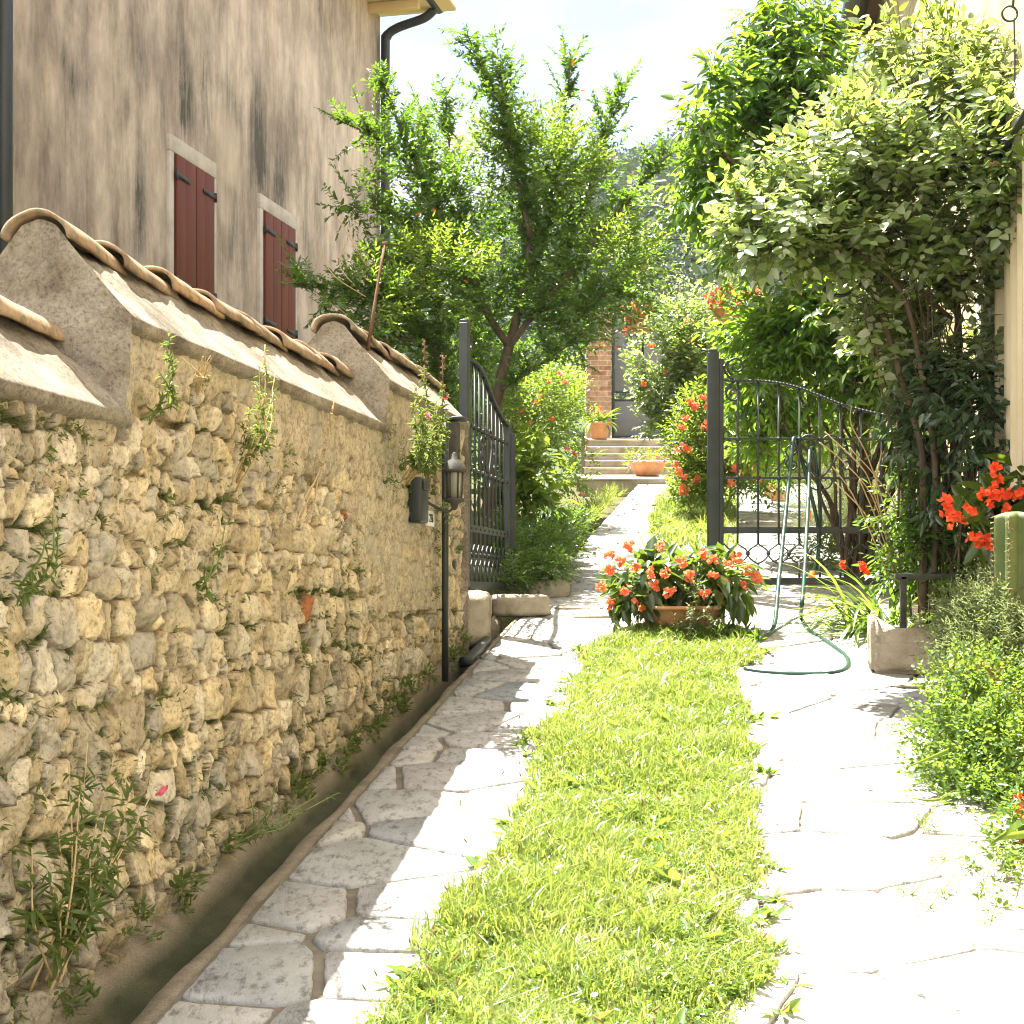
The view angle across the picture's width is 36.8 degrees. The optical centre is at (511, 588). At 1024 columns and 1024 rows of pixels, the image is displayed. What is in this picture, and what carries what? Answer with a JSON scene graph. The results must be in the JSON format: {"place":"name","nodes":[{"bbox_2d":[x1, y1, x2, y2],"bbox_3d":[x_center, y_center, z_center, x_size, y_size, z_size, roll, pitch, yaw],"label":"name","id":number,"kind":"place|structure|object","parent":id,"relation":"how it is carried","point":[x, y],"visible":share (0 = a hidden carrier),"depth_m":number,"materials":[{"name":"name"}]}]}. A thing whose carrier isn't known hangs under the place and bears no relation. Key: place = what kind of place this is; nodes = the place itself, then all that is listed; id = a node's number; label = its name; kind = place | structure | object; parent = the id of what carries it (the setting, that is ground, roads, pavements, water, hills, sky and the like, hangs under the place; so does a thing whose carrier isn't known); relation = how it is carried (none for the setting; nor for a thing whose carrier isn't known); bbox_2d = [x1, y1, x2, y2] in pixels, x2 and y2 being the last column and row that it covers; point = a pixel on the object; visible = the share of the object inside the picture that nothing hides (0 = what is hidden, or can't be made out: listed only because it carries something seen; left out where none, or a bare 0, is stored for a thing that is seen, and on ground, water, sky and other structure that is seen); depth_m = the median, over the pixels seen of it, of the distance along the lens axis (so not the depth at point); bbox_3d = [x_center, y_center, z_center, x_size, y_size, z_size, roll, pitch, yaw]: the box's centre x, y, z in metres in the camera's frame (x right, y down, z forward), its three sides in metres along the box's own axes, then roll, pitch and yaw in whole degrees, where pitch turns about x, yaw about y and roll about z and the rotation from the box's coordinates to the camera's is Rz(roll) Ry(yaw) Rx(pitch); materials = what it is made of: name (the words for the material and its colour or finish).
{"place":"outdoors","nodes":[
{"label":"outdoors","id":0,"kind":"place"},
{"bbox_2d":[157,635,606,1023],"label":"path","id":1,"kind":"structure","parent":0,"point":[420,823],"depth_m":4.51,"materials":[{"name":"stone"}]},
{"bbox_2d":[154,486,979,1023],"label":"ground","id":2,"kind":"structure","parent":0,"point":[320,966],"depth_m":4.19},
{"bbox_2d":[554,606,589,609],"bbox_3d":[0.364,0.136,9.302,0.227,0.061,0.132,0,0,0],"label":"edge stone","id":3,"kind":"object","parent":2,"relation":"on","point":[572,607],"visible":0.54,"depth_m":9.24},
{"bbox_2d":[571,613,609,618],"bbox_3d":[0.476,0.177,9.000,0.267,0.060,0.154,0,0,0],"label":"edge stone","id":4,"kind":"object","parent":2,"relation":"on","point":[590,616],"visible":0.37,"depth_m":8.93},
{"bbox_2d":[571,482,628,551],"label":"path edge grass","id":5,"kind":"structure","parent":2,"relation":"on","point":[608,499],"depth_m":16.32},
{"bbox_2d":[482,643,720,1023],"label":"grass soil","id":6,"kind":"structure","parent":0,"point":[714,1022],"depth_m":3.51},
{"bbox_2d":[343,615,800,1023],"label":"grass","id":7,"kind":"structure","parent":6,"relation":"on","point":[496,877],"depth_m":4.29,"materials":[{"name":"plant"}]},
{"bbox_2d":[361,624,790,1023],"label":"meadow seed heads","id":8,"kind":"object","parent":6,"relation":"on","point":[589,937],"visible":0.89,"depth_m":3.97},
{"bbox_2d":[438,652,732,1023],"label":"meadow daisies","id":9,"kind":"object","parent":6,"relation":"on","point":[594,994],"visible":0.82,"depth_m":4.64,"materials":[{"name":"white plant"}]},
{"bbox_2d":[359,625,816,1023],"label":"clover","id":10,"kind":"object","parent":6,"relation":"on","point":[766,911],"visible":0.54,"depth_m":4.36,"materials":[{"name":"green plant"}]},
{"bbox_2d":[626,615,760,641],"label":"weeds","id":11,"kind":"object","parent":6,"relation":"on","point":[756,633],"visible":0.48,"depth_m":8.16,"materials":[{"name":"green plant"}]},
{"bbox_2d":[671,574,737,634],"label":"mint plant","id":12,"kind":"object","parent":6,"relation":"on","point":[695,602],"visible":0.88,"depth_m":8.19,"materials":[{"name":"green plant"}]},
{"bbox_2d":[380,0,865,234],"label":"sky","id":13,"kind":"structure","parent":0,"point":[661,33],"materials":[{"name":"white"}]},
{"bbox_2d":[587,484,669,540],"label":"path","id":14,"kind":"structure","parent":0,"point":[624,527],"depth_m":14.99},
{"bbox_2d":[441,68,861,482],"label":"hill","id":15,"kind":"structure","parent":0,"point":[558,469],"depth_m":79.04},
{"bbox_2d":[380,108,823,446],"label":"hillside wood","id":16,"kind":"object","parent":15,"relation":"on","point":[633,157],"visible":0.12,"depth_m":100.01,"materials":[{"name":"green plant"}]},
{"bbox_2d":[470,483,858,629],"bbox_3d":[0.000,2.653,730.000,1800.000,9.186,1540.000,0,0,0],"label":"ground","id":17,"kind":"structure","parent":0,"point":[507,621],"depth_m":15.71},
{"bbox_2d":[0,0,455,343],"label":"house","id":18,"kind":"structure","parent":17,"relation":"on","point":[196,144],"depth_m":13.63,"materials":[{"name":"paint"}]},
{"bbox_2d":[166,133,216,297],"bbox_3d":[-2.771,-3.054,13.384,0.130,1.548,1.064,0,0,13],"label":"window","id":19,"kind":"structure","parent":18,"relation":"in","point":[191,195],"depth_m":13.27,"materials":[{"name":"wood"}]},
{"bbox_2d":[257,193,297,338],"bbox_3d":[-2.328,-3.052,15.348,0.130,1.543,1.100,0,0,13],"label":"window","id":20,"kind":"structure","parent":18,"relation":"in","point":[276,303],"depth_m":15.19,"materials":[{"name":"wood"}]},
{"bbox_2d":[0,208,469,1023],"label":"stone wall","id":21,"kind":"structure","parent":17,"relation":"on","point":[86,322],"depth_m":4.17,"materials":[{"name":"stone"}]},
{"bbox_2d":[11,514,65,609],"bbox_3d":[-0.981,-0.052,3.156,0.102,0.204,0.133,0,0,19],"label":"snapdragon","id":22,"kind":"object","parent":21,"relation":"attached to","point":[32,588],"visible":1,"depth_m":3.16,"materials":[{"name":"green plant"}]},
{"bbox_2d":[5,742,167,993],"bbox_3d":[-0.918,0.593,3.334,0.216,0.535,0.602,0,0,0],"label":"snapdragon","id":23,"kind":"object","parent":21,"relation":"attached to","point":[67,928],"visible":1,"depth_m":3.23,"materials":[{"name":"green plant"}]},
{"bbox_2d":[140,332,182,424],"bbox_3d":[-0.853,-0.517,3.801,0.086,0.228,0.153,0,0,-38],"label":"snapdragon","id":24,"kind":"object","parent":21,"relation":"attached to","point":[170,389],"visible":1,"depth_m":3.80,"materials":[{"name":"green plant"}]},
{"bbox_2d":[182,355,218,394],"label":"dry grass","id":25,"kind":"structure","parent":21,"relation":"attached to","point":[198,383],"depth_m":4.06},
{"bbox_2d":[192,525,225,603],"bbox_3d":[-0.825,-0.067,4.190,0.068,0.222,0.182,0,0,15],"label":"snapdragon","id":26,"kind":"object","parent":21,"relation":"attached to","point":[202,587],"visible":1,"depth_m":4.16,"materials":[{"name":"green plant"}]},
{"bbox_2d":[0,375,473,1023],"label":"moss tufts","id":27,"kind":"object","parent":21,"relation":"attached to","point":[322,763],"visible":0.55,"depth_m":4.20,"materials":[{"name":"green plant"}]},
{"bbox_2d":[230,347,278,490],"bbox_3d":[-0.743,-0.496,4.492,0.139,0.434,0.335,0,0,0],"label":"snapdragon","id":28,"kind":"object","parent":21,"relation":"attached to","point":[260,430],"visible":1,"depth_m":4.40,"materials":[{"name":"green plant"}]},
{"bbox_2d":[230,782,339,848],"bbox_3d":[-0.630,0.660,4.531,0.400,0.181,0.125,0,0,-43],"label":"snapdragon","id":29,"kind":"object","parent":21,"relation":"attached to","point":[251,833],"visible":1,"depth_m":4.45,"materials":[{"name":"green plant"}]},
{"bbox_2d":[296,397,337,524],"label":"dry grass","id":30,"kind":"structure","parent":21,"relation":"attached to","point":[321,461],"depth_m":5.20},
{"bbox_2d":[366,242,387,350],"bbox_3d":[-0.583,-1.269,6.651,0.028,0.510,0.226,0,0,14],"label":"rusty rod","id":31,"kind":"object","parent":21,"relation":"on","point":[384,244],"visible":1,"depth_m":6.63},
{"bbox_2d":[409,477,429,523],"bbox_3d":[-0.409,-0.390,6.812,0.071,0.200,0.150,0,0,10],"label":"letter box","id":32,"kind":"object","parent":21,"relation":"attached to","point":[418,505],"visible":0.95,"depth_m":6.74,"materials":[{"name":"paint"}]},
{"bbox_2d":[400,339,451,483],"bbox_3d":[-0.361,-0.735,6.333,0.219,0.594,0.568,0,0,0],"label":"snapdragon","id":33,"kind":"object","parent":21,"relation":"attached to","point":[420,462],"visible":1,"depth_m":6.35,"materials":[{"name":"green plant"}]},
{"bbox_2d":[425,511,433,526],"bbox_3d":[-0.374,-0.318,7.012,0.014,0.070,0.150,0,0,10],"label":"number plate","id":34,"kind":"object","parent":21,"relation":"attached to","point":[430,523],"visible":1,"depth_m":7.00,"materials":[{"name":"ceramic"}]},
{"bbox_2d":[428,452,466,512],"bbox_3d":[-0.305,-0.481,6.993,0.197,0.277,0.112,0,0,0],"label":"wall lantern","id":35,"kind":"object","parent":21,"relation":"attached to","point":[454,469],"depth_m":6.96,"materials":[{"name":"metal"}]},
{"bbox_2d":[447,416,467,459],"bbox_3d":[-0.274,-0.672,7.489,0.100,0.324,0.100,0,0,10],"label":"intercom","id":36,"kind":"object","parent":21,"relation":"attached to","point":[454,436],"visible":0.48,"depth_m":7.45,"materials":[{"name":"metal"}]},
{"bbox_2d":[53,615,518,1023],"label":"gutter","id":37,"kind":"object","parent":17,"relation":"on","point":[145,983],"visible":0.62,"depth_m":4.36,"materials":[{"name":"concrete"}]},
{"bbox_2d":[442,422,448,681],"bbox_3d":[-0.316,-0.175,7.270,0.032,1.231,0.032,0,0,0],"label":"metal pole","id":38,"kind":"object","parent":37,"relation":"on","point":[445,602],"visible":0.74,"depth_m":7.25,"materials":[{"name":"metal"}]},
{"bbox_2d":[434,479,481,524],"bbox_3d":[-0.270,-0.414,7.298,0.126,0.250,0.654,0,0,12],"label":"snapdragon","id":39,"kind":"object","parent":38,"relation":"attached to","point":[443,506],"visible":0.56,"depth_m":7.10,"materials":[{"name":"green plant"}]},
{"bbox_2d":[463,636,491,665],"bbox_3d":[-0.175,0.317,7.832,0.045,0.127,0.612,0,0,9],"label":"gutter pipe","id":40,"kind":"object","parent":37,"relation":"on","point":[481,646],"visible":1,"depth_m":7.74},
{"bbox_2d":[490,594,550,616],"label":"threshold slab","id":41,"kind":"structure","parent":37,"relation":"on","point":[519,605],"depth_m":8.96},
{"bbox_2d":[395,307,551,516],"bbox_3d":[-0.547,-1.765,14.762,1.996,2.136,1.944,0,0,0],"label":"background shrub","id":42,"kind":"object","parent":17,"relation":"on","point":[492,371],"visible":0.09,"depth_m":14.89,"materials":[{"name":"green plant"}]},
{"bbox_2d":[468,590,491,648],"bbox_3d":[-0.238,0.173,8.503,0.250,0.330,1.012,0,0,0],"label":"gate footing","id":43,"kind":"object","parent":17,"relation":"on","point":[479,613],"visible":0.47,"depth_m":8.05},
{"bbox_2d":[275,22,690,572],"bbox_3d":[-0.129,-2.100,10.663,2.780,3.979,2.276,0,0,0],"label":"pomegranate tree","id":44,"kind":"object","parent":17,"relation":"on","point":[462,253],"visible":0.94,"depth_m":10.62,"materials":[{"name":"green plant"}]},
{"bbox_2d":[511,433,515,586],"bbox_3d":[0.000,-0.500,9.820,0.045,0.980,0.045,0,0,0],"label":"gate post","id":45,"kind":"object","parent":17,"relation":"on","point":[513,489],"visible":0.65,"depth_m":9.80,"materials":[{"name":"metal"}]},
{"bbox_2d":[459,319,510,589],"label":"iron gate","id":46,"kind":"structure","parent":45,"relation":"attached to","point":[466,360],"depth_m":9.01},
{"bbox_2d":[472,415,581,564],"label":"broadleaf shrub","id":47,"kind":"object","parent":17,"relation":"on","point":[527,485],"visible":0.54,"depth_m":11.12,"materials":[{"name":"green plant"}]},
{"bbox_2d":[477,347,609,519],"bbox_3d":[0.276,-1.465,14.234,1.544,1.819,1.222,0,0,-45],"label":"flowering shrub","id":48,"kind":"object","parent":17,"relation":"on","point":[550,397],"visible":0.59,"depth_m":14.07,"materials":[{"name":"green plant"}]},
{"bbox_2d":[481,347,617,481],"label":"background shrub","id":49,"kind":"object","parent":17,"relation":"on","point":[577,443],"visible":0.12,"depth_m":26.96,"materials":[{"name":"green plant"}]},
{"bbox_2d":[576,436,705,495],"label":"stone steps","id":50,"kind":"structure","parent":17,"relation":"on","point":[615,469],"depth_m":20.80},
{"bbox_2d":[574,405,620,438],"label":"potted lily","id":51,"kind":"object","parent":50,"relation":"on","point":[599,429],"visible":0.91,"depth_m":21.80,"materials":[{"name":"ceramic"}]},
{"bbox_2d":[585,312,612,451],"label":"brick pillar","id":52,"kind":"structure","parent":50,"relation":"on","point":[600,390],"depth_m":22.60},
{"bbox_2d":[612,305,683,437],"bbox_3d":[2.024,-2.981,22.750,1.091,2.432,0.040,0,0,0],"label":"garden door","id":53,"kind":"structure","parent":52,"relation":"attached to","point":[627,422],"depth_m":22.74,"materials":[{"name":"paint"}]},
{"bbox_2d":[621,445,668,475],"bbox_3d":[1.725,-1.663,20.102,0.688,0.451,0.602,0,0,0],"label":"planter bowl","id":54,"kind":"object","parent":50,"relation":"on","point":[645,467],"visible":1,"depth_m":19.96,"materials":[{"name":"ceramic"}]},
{"bbox_2d":[611,263,772,417],"bbox_3d":[4.031,-4.566,34.138,4.789,5.178,3.521,0,0,0],"label":"background tree","id":55,"kind":"object","parent":17,"relation":"on","point":[679,288],"visible":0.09,"depth_m":33.69,"materials":[{"name":"green plant"}]},
{"bbox_2d":[724,353,854,480],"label":"garden wall","id":56,"kind":"structure","parent":17,"relation":"on","point":[802,451],"depth_m":20.50,"materials":[{"name":"pink paint"}]},
{"bbox_2d":[836,0,1023,581],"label":"cottage","id":57,"kind":"structure","parent":17,"relation":"on","point":[1008,297],"depth_m":7.21,"materials":[{"name":"yellow paint"}]},
{"bbox_2d":[632,238,713,239],"bbox_3d":[2.186,-3.549,15.500,1.978,0.073,0.009,0,0,0],"label":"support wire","id":58,"kind":"object","parent":57,"relation":"attached to","point":[674,239],"visible":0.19,"depth_m":15.50,"materials":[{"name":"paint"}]},
{"bbox_2d":[593,175,749,309],"bbox_3d":[1.692,-3.474,15.395,1.786,1.276,1.134,0,0,-11],"label":"climbing vine","id":59,"kind":"object","parent":58,"relation":"attached to","point":[652,224],"visible":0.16,"depth_m":15.47,"materials":[{"name":"green plant"}]},
{"bbox_2d":[823,231,887,297],"bbox_3d":[2.042,-1.621,7.707,1.072,0.383,0.167,0,0,-25],"label":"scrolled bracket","id":60,"kind":"object","parent":57,"relation":"attached to","point":[840,295],"visible":0.19,"depth_m":7.54,"materials":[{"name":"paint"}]},
{"bbox_2d":[890,66,1023,581],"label":"doorway","id":61,"kind":"structure","parent":57,"relation":"in","point":[1009,300],"depth_m":7.04,"materials":[{"name":"paint"}]},
{"bbox_2d":[631,472,752,551],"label":"grass beyond gate","id":62,"kind":"structure","parent":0,"point":[683,514],"depth_m":13.76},
{"bbox_2d":[642,298,784,472],"bbox_3d":[2.272,-2.204,17.200,1.673,2.095,0.025,0,0,0],"label":"iron trellis","id":63,"kind":"object","parent":62,"relation":"on","point":[699,361],"visible":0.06,"depth_m":17.19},
{"bbox_2d":[613,283,665,340],"bbox_3d":[1.416,-3.040,17.011,0.628,0.671,0.611,0,0,0],"label":"flower box","id":64,"kind":"object","parent":63,"relation":"attached to","point":[642,315],"visible":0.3,"depth_m":16.91,"materials":[{"name":"ceramic"}]},
{"bbox_2d":[692,275,760,329],"bbox_3d":[2.390,-3.158,16.993,0.842,0.650,0.627,0,0,0],"label":"flower box","id":65,"kind":"object","parent":63,"relation":"attached to","point":[719,313],"visible":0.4,"depth_m":16.89,"materials":[{"name":"ceramic"}]},
{"bbox_2d":[645,478,741,551],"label":"clover beyond gate","id":66,"kind":"structure","parent":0,"point":[655,523],"depth_m":13.62,"materials":[{"name":"green plant"}]},
{"bbox_2d":[505,539,911,636],"bbox_3d":[1.501,-0.070,10.736,2.357,0.698,5.130,0,0,9],"label":"path crossing","id":67,"kind":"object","parent":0,"point":[584,592],"visible":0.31,"depth_m":9.71,"materials":[{"name":"stone"}]},
{"bbox_2d":[477,497,598,593],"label":"ground cover","id":68,"kind":"object","parent":67,"relation":"on","point":[552,544],"visible":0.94,"depth_m":10.12,"materials":[{"name":"green plant"}]},
{"bbox_2d":[527,580,570,597],"bbox_3d":[0.238,0.011,9.848,0.281,0.134,0.208,0,0,0],"label":"edge stone","id":69,"kind":"object","parent":67,"relation":"on","point":[562,589],"visible":0.67,"depth_m":9.76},
{"bbox_2d":[517,490,600,536],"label":"spider plant","id":70,"kind":"object","parent":67,"relation":"on","point":[541,512],"visible":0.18,"depth_m":12.51,"materials":[{"name":"green plant"}]},
{"bbox_2d":[592,536,773,631],"bbox_3d":[0.945,-0.009,8.506,1.004,0.568,0.688,0,0,0],"label":"begonia bowl","id":71,"kind":"object","parent":67,"relation":"on","point":[654,591],"visible":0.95,"depth_m":8.33,"materials":[{"name":"ceramic"}]},
{"bbox_2d":[767,480,785,500],"bbox_3d":[2.916,-1.092,16.954,0.242,0.291,0.263,0,0,42],"label":"pot","id":72,"kind":"object","parent":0,"point":[781,497],"visible":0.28,"depth_m":16.89,"materials":[{"name":"ceramic"}]},
{"bbox_2d":[730,484,844,540],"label":"path","id":73,"kind":"structure","parent":0,"point":[748,516],"depth_m":15.22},
{"bbox_2d":[729,635,1023,1023],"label":"path","id":74,"kind":"structure","parent":0,"point":[848,854],"depth_m":4.41,"materials":[{"name":"stone"}]},
{"bbox_2d":[743,436,850,674],"bbox_3d":[1.529,-0.274,8.561,0.557,1.386,2.600,0,0,8],"label":"garden hose","id":75,"kind":"object","parent":74,"relation":"on","point":[807,474],"visible":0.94,"depth_m":9.15,"materials":[{"name":"green plastic"}]},
{"bbox_2d":[890,682,948,689],"bbox_3d":[1.998,0.453,7.048,0.556,0.046,0.231,0,0,0],"label":"flat stone","id":76,"kind":"object","parent":74,"relation":"on","point":[909,685],"visible":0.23,"depth_m":6.96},
{"bbox_2d":[883,683,1023,925],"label":"fennel","id":77,"kind":"object","parent":74,"relation":"on","point":[935,826],"visible":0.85,"depth_m":4.40,"materials":[{"name":"green plant"}]},
{"bbox_2d":[901,748,1023,847],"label":"yucca blades","id":78,"kind":"object","parent":74,"relation":"on","point":[1008,834],"visible":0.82,"depth_m":4.00,"materials":[{"name":"green plant"}]},
{"bbox_2d":[985,757,1023,855],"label":"scarlet salvia","id":79,"kind":"object","parent":74,"relation":"on","point":[1008,811],"visible":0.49,"depth_m":4.71,"materials":[{"name":"green plant"}]},
{"bbox_2d":[827,487,1020,770],"bbox_3d":[2.627,0.001,10.000,0.331,2.553,18.251,0,0,9],"label":"bed","id":80,"kind":"object","parent":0,"point":[915,602],"visible":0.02,"depth_m":9.83,"materials":[{"name":"soil"}]},
{"bbox_2d":[651,0,889,524],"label":"leafy tree","id":81,"kind":"object","parent":80,"relation":"on","point":[796,54],"visible":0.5,"depth_m":10.88,"materials":[{"name":"green plant"}]},
{"bbox_2d":[691,290,855,479],"bbox_3d":[2.046,-1.513,11.600,1.369,1.452,1.179,0,0,0],"label":"climbing vine","id":82,"kind":"object","parent":81,"relation":"attached to","point":[767,451],"visible":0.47,"depth_m":11.52,"materials":[{"name":"green plant"}]},
{"bbox_2d":[728,374,857,511],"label":"background hedge","id":83,"kind":"object","parent":80,"relation":"on","point":[783,482],"visible":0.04,"depth_m":15.42,"materials":[{"name":"green plant"}]},
{"bbox_2d":[716,258,937,577],"bbox_3d":[2.583,-1.268,10.568,2.470,2.459,1.407,0,0,0],"label":"shrub","id":84,"kind":"object","parent":80,"relation":"on","point":[797,338],"visible":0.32,"depth_m":10.44,"materials":[{"name":"green plant"}]},
{"bbox_2d":[776,425,903,550],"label":"rosemary hedge","id":85,"kind":"object","parent":80,"relation":"on","point":[844,506],"visible":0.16,"depth_m":12.49,"materials":[{"name":"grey plant"}]},
{"bbox_2d":[771,520,908,573],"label":"herb clump","id":86,"kind":"object","parent":80,"relation":"on","point":[830,545],"visible":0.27,"depth_m":11.12,"materials":[{"name":"green plant"}]},
{"bbox_2d":[762,551,928,647],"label":"day lily","id":87,"kind":"object","parent":80,"relation":"on","point":[852,624],"visible":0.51,"depth_m":8.45,"materials":[{"name":"green plant"}]},
{"bbox_2d":[693,0,1023,623],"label":"tree","id":88,"kind":"object","parent":80,"relation":"on","point":[833,232],"visible":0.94,"depth_m":7.19,"materials":[{"name":"green plant"}]},
{"bbox_2d":[867,611,948,674],"bbox_3d":[1.980,0.262,7.419,0.508,0.307,0.348,0,0,10],"label":"stone trough","id":89,"kind":"object","parent":80,"relation":"on","point":[891,649],"visible":0.61,"depth_m":7.28,"materials":[{"name":"stone"}]},
{"bbox_2d":[894,574,979,627],"bbox_3d":[2.063,0.083,7.329,0.416,0.307,0.270,0,0,0],"label":"plant stand","id":90,"kind":"object","parent":89,"relation":"on","point":[903,578],"visible":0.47,"depth_m":7.44,"materials":[{"name":"metal"}]},
{"bbox_2d":[907,576,976,627],"bbox_3d":[2.134,0.077,7.363,0.459,0.277,0.262,0,0,-22],"label":"sedum","id":91,"kind":"object","parent":89,"relation":"on","point":[948,586],"visible":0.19,"depth_m":7.35,"materials":[{"name":"green plant"}]},
{"bbox_2d":[852,430,993,617],"bbox_3d":[2.126,-0.336,7.742,0.805,1.056,1.030,0,0,0],"label":"leafy shrub","id":92,"kind":"object","parent":80,"relation":"on","point":[911,538],"visible":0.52,"depth_m":7.72,"materials":[{"name":"green plant"}]},
{"bbox_2d":[819,405,900,582],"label":"dry stalks","id":93,"kind":"object","parent":92,"relation":"on","point":[862,567],"visible":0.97,"depth_m":7.74,"materials":[{"name":"brown plant"}]},
{"bbox_2d":[861,331,1009,594],"bbox_3d":[2.208,-0.571,7.541,0.822,1.516,1.090,0,0,-43],"label":"glossy shrub","id":94,"kind":"object","parent":80,"relation":"on","point":[985,396],"visible":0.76,"depth_m":7.45,"materials":[{"name":"green plant"}]},
{"bbox_2d":[885,632,1023,819],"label":"parsley","id":95,"kind":"object","parent":80,"relation":"on","point":[980,765],"visible":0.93,"depth_m":5.37,"materials":[{"name":"green plant"}]},
{"bbox_2d":[949,660,1006,702],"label":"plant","id":96,"kind":"object","parent":95,"relation":"on","point":[991,674],"visible":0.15,"depth_m":5.81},
{"bbox_2d":[908,559,1023,685],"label":"santolina","id":97,"kind":"object","parent":80,"relation":"on","point":[973,617],"visible":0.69,"depth_m":6.14,"materials":[{"name":"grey plant"}]},
{"bbox_2d":[936,453,1023,609],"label":"scarlet begonia","id":98,"kind":"object","parent":80,"relation":"on","point":[996,495],"visible":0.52,"depth_m":6.55,"materials":[{"name":"plant"}]},
{"bbox_2d":[953,788,1023,909],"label":"parsley","id":99,"kind":"object","parent":80,"relation":"on","point":[1010,859],"visible":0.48,"depth_m":4.36,"materials":[{"name":"green plant"}]},
{"bbox_2d":[989,511,1023,727],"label":"column cactus","id":100,"kind":"object","parent":80,"relation":"on","point":[1008,547],"depth_m":6.05,"materials":[{"name":"plant"}]},
{"bbox_3d":[2.619,-0.600,9.800,0.060,1.300,0.060,0,0,0],"label":"gate post","id":101,"kind":"object","parent":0,"visible":0},
{"bbox_2d":[707,349,910,584],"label":"iron gate","id":102,"kind":"structure","parent":101,"relation":"attached to","point":[717,530],"depth_m":9.76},
{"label":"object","id":103,"kind":"structure","parent":0,"visible":0},
{"bbox_2d":[617,287,730,457],"bbox_3d":[1.727,-1.954,15.807,1.377,2.344,1.143,0,0,26],"label":"rose bush","id":104,"kind":"object","parent":103,"relation":"on","point":[676,334],"visible":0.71,"depth_m":15.61,"materials":[{"name":"green plant"}]},
{"bbox_2d":[651,375,787,516],"bbox_3d":[1.964,-1.316,14.502,1.297,1.409,1.114,0,0,0],"label":"orange balsam","id":105,"kind":"object","parent":103,"relation":"on","point":[694,462],"visible":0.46,"depth_m":14.31,"materials":[{"name":"green plant"}]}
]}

